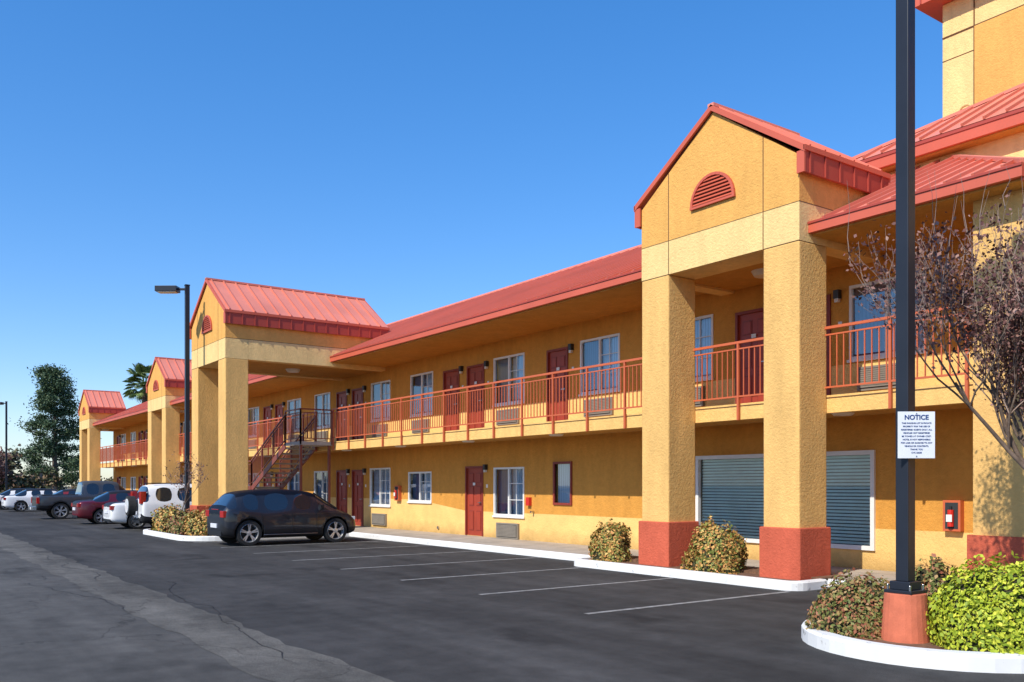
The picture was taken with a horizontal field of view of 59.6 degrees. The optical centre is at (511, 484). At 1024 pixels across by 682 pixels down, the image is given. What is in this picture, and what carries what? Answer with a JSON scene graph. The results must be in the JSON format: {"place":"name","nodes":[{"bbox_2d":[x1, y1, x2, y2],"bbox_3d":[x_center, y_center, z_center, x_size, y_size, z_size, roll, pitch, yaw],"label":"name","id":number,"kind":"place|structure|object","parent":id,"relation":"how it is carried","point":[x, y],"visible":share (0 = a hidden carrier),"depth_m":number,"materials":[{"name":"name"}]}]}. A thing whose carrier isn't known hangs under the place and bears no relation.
{"place":"outdoors","nodes":[
{"label":"outdoors","id":0,"kind":"place"},
{"bbox_2d":[0,547,273,681],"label":"driveway asphalt","id":1,"kind":"structure","parent":0,"point":[47,634],"depth_m":9.62,"materials":[{"name":"grey asphalt"}]},
{"bbox_2d":[0,533,393,681],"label":"concrete gutter","id":2,"kind":"object","parent":1,"relation":"on","point":[213,633],"visible":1,"depth_m":10.46,"materials":[{"name":"grey concrete"}]},
{"bbox_2d":[28,548,294,662],"bbox_3d":[-7.487,1.692,15.963,2.096,0.001,18.685,0,0,-36],"label":"crack sealant","id":3,"kind":"object","parent":2,"relation":"on","point":[173,619],"visible":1,"depth_m":12.61,"materials":[{"name":"black asphalt"}]},
{"bbox_2d":[0,0,942,486],"label":"sky","id":4,"kind":"structure","parent":0,"point":[408,158],"materials":[{"name":"blue"}]},
{"bbox_2d":[0,508,1023,681],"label":"parking lot asphalt","id":5,"kind":"structure","parent":0,"point":[393,623],"depth_m":12.07,"materials":[{"name":"black asphalt"}]},
{"bbox_2d":[0,401,7,490],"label":"street lamp","id":6,"kind":"object","parent":5,"relation":"on","point":[3,403],"visible":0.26,"depth_m":69.95,"materials":[{"name":"metal"}]},
{"bbox_2d":[0,488,34,509],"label":"parked car","id":7,"kind":"object","parent":5,"relation":"on","point":[11,491],"visible":0.12,"depth_m":60.84,"materials":[{"name":"paint"}]},
{"bbox_2d":[1,488,57,511],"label":"parked car","id":8,"kind":"object","parent":5,"relation":"on","point":[20,501],"visible":0.55,"depth_m":56.30,"materials":[{"name":"paint"}]},
{"bbox_2d":[53,489,75,493],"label":"parked car","id":9,"kind":"object","parent":5,"relation":"on","point":[68,491],"visible":0.05,"depth_m":51.60,"materials":[{"name":"paint"}]},
{"bbox_2d":[28,481,124,518],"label":"pickup truck","id":10,"kind":"object","parent":5,"relation":"on","point":[57,506],"visible":0.45,"depth_m":44.23,"materials":[{"name":"paint"}]},
{"bbox_2d":[71,490,137,523],"bbox_3d":[-16.971,0.970,39.855,4.720,1.461,2.120,0,0,-36],"label":"parked car","id":11,"kind":"object","parent":5,"relation":"on","point":[90,510],"visible":0.4,"depth_m":38.36,"materials":[{"name":"paint"}]},
{"bbox_2d":[102,500,144,528],"bbox_3d":[-13.718,0.970,35.727,4.720,1.461,2.120,0,0,-36],"label":"parked car","id":12,"kind":"object","parent":5,"relation":"on","point":[114,512],"visible":0.23,"depth_m":33.98,"materials":[{"name":"paint"}]},
{"bbox_2d":[125,483,191,526],"bbox_3d":[-12.181,0.815,34.305,4.900,1.770,2.120,0,0,-36],"label":"parked suv","id":13,"kind":"object","parent":5,"relation":"on","point":[143,502],"visible":0.34,"depth_m":32.86,"materials":[{"name":"paint"}]},
{"bbox_2d":[206,489,354,545],"bbox_3d":[-6.699,0.915,26.116,4.042,1.569,2.120,0,0,-36],"label":"parked car","id":14,"kind":"object","parent":5,"relation":"on","point":[248,517],"visible":1,"depth_m":25.23,"materials":[{"name":"paint"}]},
{"bbox_2d":[12,509,787,613],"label":"stall markings","id":15,"kind":"object","parent":5,"relation":"on","point":[523,571],"visible":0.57,"depth_m":15.96,"materials":[{"name":"paint"}]},
{"bbox_2d":[143,529,1023,673],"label":"kerb","id":16,"kind":"structure","parent":5,"relation":"on","point":[929,658],"depth_m":9.77,"materials":[{"name":"white paint"}]},
{"bbox_2d":[165,532,950,649],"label":"planter soil","id":17,"kind":"structure","parent":0,"point":[750,571],"depth_m":15.12,"materials":[{"name":"brown soil"}]},
{"bbox_2d":[150,503,182,531],"bbox_3d":[-11.684,1.128,30.577,1.337,1.064,1.799,0,0,-36],"label":"shrub","id":18,"kind":"object","parent":17,"relation":"on","point":[159,518],"visible":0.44,"depth_m":30.08,"materials":[{"name":"green plant"}]},
{"bbox_2d":[155,284,189,510],"bbox_3d":[-11.247,-2.515,29.860,1.259,8.330,0.475,0,0,2],"label":"street lamp","id":19,"kind":"object","parent":17,"relation":"on","point":[167,289],"visible":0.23,"depth_m":29.79,"materials":[{"name":"metal"}]},
{"bbox_2d":[165,508,199,534],"bbox_3d":[-10.530,1.195,28.741,1.186,0.927,1.638,0,0,-36],"label":"shrub","id":20,"kind":"object","parent":17,"relation":"on","point":[176,524],"visible":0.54,"depth_m":28.28,"materials":[{"name":"green plant"}]},
{"bbox_2d":[163,452,207,510],"bbox_3d":[-10.484,0.246,28.948,1.414,2.712,1.766,0,0,-36],"label":"sapling","id":21,"kind":"object","parent":17,"relation":"on","point":[182,485],"visible":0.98,"depth_m":29.09,"materials":[{"name":"brown plant"}]},
{"bbox_2d":[183,506,213,535],"bbox_3d":[-9.588,1.159,27.859,1.241,1.002,1.713,0,0,-36],"label":"shrub","id":22,"kind":"object","parent":17,"relation":"on","point":[196,523],"visible":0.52,"depth_m":27.47,"materials":[{"name":"green plant"}]},
{"bbox_2d":[190,505,210,512],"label":"pier bases","id":23,"kind":"object","parent":17,"relation":"on","point":[200,508],"visible":0.09,"depth_m":30.99,"materials":[{"name":"red paint"}]},
{"bbox_2d":[192,358,247,504],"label":"piers","id":24,"kind":"structure","parent":23,"relation":"on","point":[220,421],"depth_m":28.89,"materials":[{"name":"paint"}]},
{"bbox_2d":[191,285,385,380],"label":"gable front","id":25,"kind":"structure","parent":24,"relation":"on","point":[277,351],"depth_m":30.04,"materials":[{"name":"paint"}]},
{"bbox_2d":[588,517,631,561],"bbox_3d":[2.078,1.152,18.675,0.790,0.939,1.020,0,0,-36],"label":"shrub","id":26,"kind":"object","parent":17,"relation":"on","point":[610,541],"visible":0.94,"depth_m":18.44,"materials":[{"name":"green plant"}]},
{"bbox_2d":[680,516,748,574],"bbox_3d":[3.725,1.082,16.379,0.875,1.081,1.384,0,0,-36],"label":"shrub","id":27,"kind":"object","parent":17,"relation":"on","point":[714,549],"visible":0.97,"depth_m":16.08,"materials":[{"name":"green plant"}]},
{"bbox_2d":[639,521,830,580],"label":"pier bases","id":28,"kind":"object","parent":17,"relation":"on","point":[799,554],"visible":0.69,"depth_m":15.17,"materials":[{"name":"red paint"}]},
{"bbox_2d":[642,241,825,527],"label":"piers","id":29,"kind":"structure","parent":28,"relation":"on","point":[794,385],"depth_m":15.21,"materials":[{"name":"paint"}]},
{"bbox_2d":[642,112,880,295],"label":"gable front","id":30,"kind":"structure","parent":29,"relation":"on","point":[730,201],"depth_m":16.09,"materials":[{"name":"paint"}]},
{"bbox_2d":[634,102,890,229],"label":"tower roof","id":31,"kind":"structure","parent":30,"relation":"on","point":[822,161],"depth_m":15.62,"materials":[{"name":"metal"}]},
{"bbox_2d":[805,567,889,639],"bbox_3d":[3.735,1.249,9.610,1.113,0.726,1.190,0,0,-36],"label":"shrub","id":32,"kind":"object","parent":17,"relation":"on","point":[852,608],"visible":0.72,"depth_m":9.36,"materials":[{"name":"green plant"}]},
{"bbox_2d":[881,0,929,643],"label":"street lamp","id":33,"kind":"object","parent":17,"relation":"on","point":[905,607],"visible":0.89,"depth_m":9.04,"materials":[{"name":"metal"}]},
{"bbox_2d":[898,412,934,457],"bbox_3d":[4.067,-0.500,9.005,0.370,0.470,0.061,0,0,1],"label":"notice sign","id":34,"kind":"object","parent":33,"relation":"attached to","point":[916,434],"visible":1,"depth_m":8.98,"materials":[{"name":"metal"}]},
{"bbox_2d":[843,167,1023,469],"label":"ornamental tree","id":35,"kind":"object","parent":17,"relation":"on","point":[1009,324],"visible":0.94,"depth_m":10.14,"materials":[{"name":"brown plant"}]},
{"bbox_2d":[915,553,956,608],"bbox_3d":[4.969,1.211,10.552,0.835,0.813,0.874,0,0,-36],"label":"shrub","id":36,"kind":"object","parent":17,"relation":"on","point":[932,576],"visible":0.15,"depth_m":10.45,"materials":[{"name":"green plant"}]},
{"bbox_2d":[926,551,1023,654],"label":"boxwood shrub","id":37,"kind":"object","parent":17,"relation":"on","point":[981,609],"visible":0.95,"depth_m":8.48,"materials":[{"name":"green plant"}]},
{"bbox_2d":[353,526,963,583],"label":"walkway","id":38,"kind":"structure","parent":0,"point":[578,549],"depth_m":23.53,"materials":[{"name":"concrete"}]},
{"bbox_2d":[248,441,332,503],"bbox_3d":[-9.401,0.084,34.782,1.280,3.168,8.947,0,0,-36],"label":"stair","id":39,"kind":"object","parent":38,"relation":"on","point":[302,461],"visible":0.5,"depth_m":32.64,"materials":[{"name":"brown metal"}]},
{"bbox_2d":[852,0,1023,573],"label":"lobby block","id":40,"kind":"structure","parent":38,"relation":"on","point":[983,77],"depth_m":16.81,"materials":[{"name":"paint"}]},
{"label":"ground","id":41,"kind":"structure","parent":0,"visible":0},
{"bbox_2d":[0,446,11,488],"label":"bare tree","id":42,"kind":"object","parent":41,"relation":"on","point":[2,469],"visible":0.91,"depth_m":78.11,"materials":[{"name":"brown plant"}]},
{"bbox_2d":[7,363,101,489],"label":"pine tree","id":43,"kind":"object","parent":41,"relation":"on","point":[53,382],"visible":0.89,"depth_m":89.45,"materials":[{"name":"green plant"}]},
{"bbox_2d":[0,444,112,492],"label":"distant trees","id":44,"kind":"object","parent":41,"relation":"on","point":[21,480],"visible":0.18,"depth_m":80.71,"materials":[{"name":"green plant"}]},
{"bbox_2d":[122,362,151,402],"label":"palm tree","id":45,"kind":"object","parent":41,"relation":"on","point":[142,370],"visible":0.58,"depth_m":79.05,"materials":[{"name":"green plant"}]},
{"bbox_2d":[113,233,972,576],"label":"walls","id":46,"kind":"structure","parent":41,"relation":"on","point":[607,475],"depth_m":22.37,"materials":[{"name":"paint"}]},
{"bbox_2d":[117,289,841,535],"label":"doors","id":47,"kind":"structure","parent":46,"relation":"attached to","point":[749,324],"depth_m":27.02,"materials":[{"name":"metal"}]},
{"bbox_2d":[121,363,895,538],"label":"wall ac units","id":48,"kind":"object","parent":46,"relation":"attached to","point":[508,530],"depth_m":25.16,"materials":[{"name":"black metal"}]},
{"bbox_2d":[121,271,926,550],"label":"window frames","id":49,"kind":"structure","parent":46,"relation":"attached to","point":[733,489],"depth_m":19.45,"materials":[{"name":"white plastic"}]},
{"bbox_2d":[101,382,972,467],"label":"balcony slab","id":50,"kind":"structure","parent":46,"relation":"attached to","point":[935,397],"depth_m":19.50,"materials":[{"name":"paint"}]},
{"bbox_2d":[100,305,968,485],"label":"railings","id":51,"kind":"object","parent":50,"relation":"on","point":[254,435],"visible":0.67,"depth_m":22.71,"materials":[{"name":"red metal"}]},
{"bbox_2d":[92,154,1023,426],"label":"roof","id":52,"kind":"structure","parent":46,"relation":"attached to","point":[604,286],"depth_m":21.30,"materials":[{"name":"metal"}]},
{"bbox_2d":[78,389,125,415],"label":"tower roof","id":53,"kind":"structure","parent":52,"relation":"attached to","point":[99,401],"depth_m":64.84,"materials":[{"name":"metal"}]},
{"bbox_2d":[146,357,191,392],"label":"tower roof","id":54,"kind":"structure","parent":52,"relation":"attached to","point":[172,370],"depth_m":47.95,"materials":[{"name":"metal"}]},
{"bbox_2d":[190,277,389,339],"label":"tower roof","id":55,"kind":"structure","parent":52,"relation":"attached to","point":[249,304],"depth_m":30.44,"materials":[{"name":"metal"}]},
{"bbox_2d":[394,486,963,531],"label":"wall fittings","id":56,"kind":"object","parent":46,"relation":"attached to","point":[953,515],"depth_m":14.92,"materials":[{"name":"red metal"}]},
{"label":"pier bases","id":57,"kind":"object","parent":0,"visible":0},
{"bbox_2d":[148,408,179,484],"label":"piers","id":58,"kind":"structure","parent":57,"relation":"on","point":[163,434],"depth_m":47.37,"materials":[{"name":"paint"}]},
{"bbox_2d":[148,362,191,413],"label":"gable front","id":59,"kind":"structure","parent":58,"relation":"on","point":[160,396],"depth_m":47.96,"materials":[{"name":"paint"}]},
{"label":"pier bases","id":60,"kind":"object","parent":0,"visible":0},
{"bbox_2d":[80,428,100,481],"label":"piers","id":61,"kind":"structure","parent":60,"relation":"on","point":[90,448],"depth_m":64.03,"materials":[{"name":"paint"}]},
{"bbox_2d":[79,395,123,431],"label":"gable front","id":62,"kind":"structure","parent":61,"relation":"on","point":[86,419],"depth_m":64.49,"materials":[{"name":"paint"}]}
]}

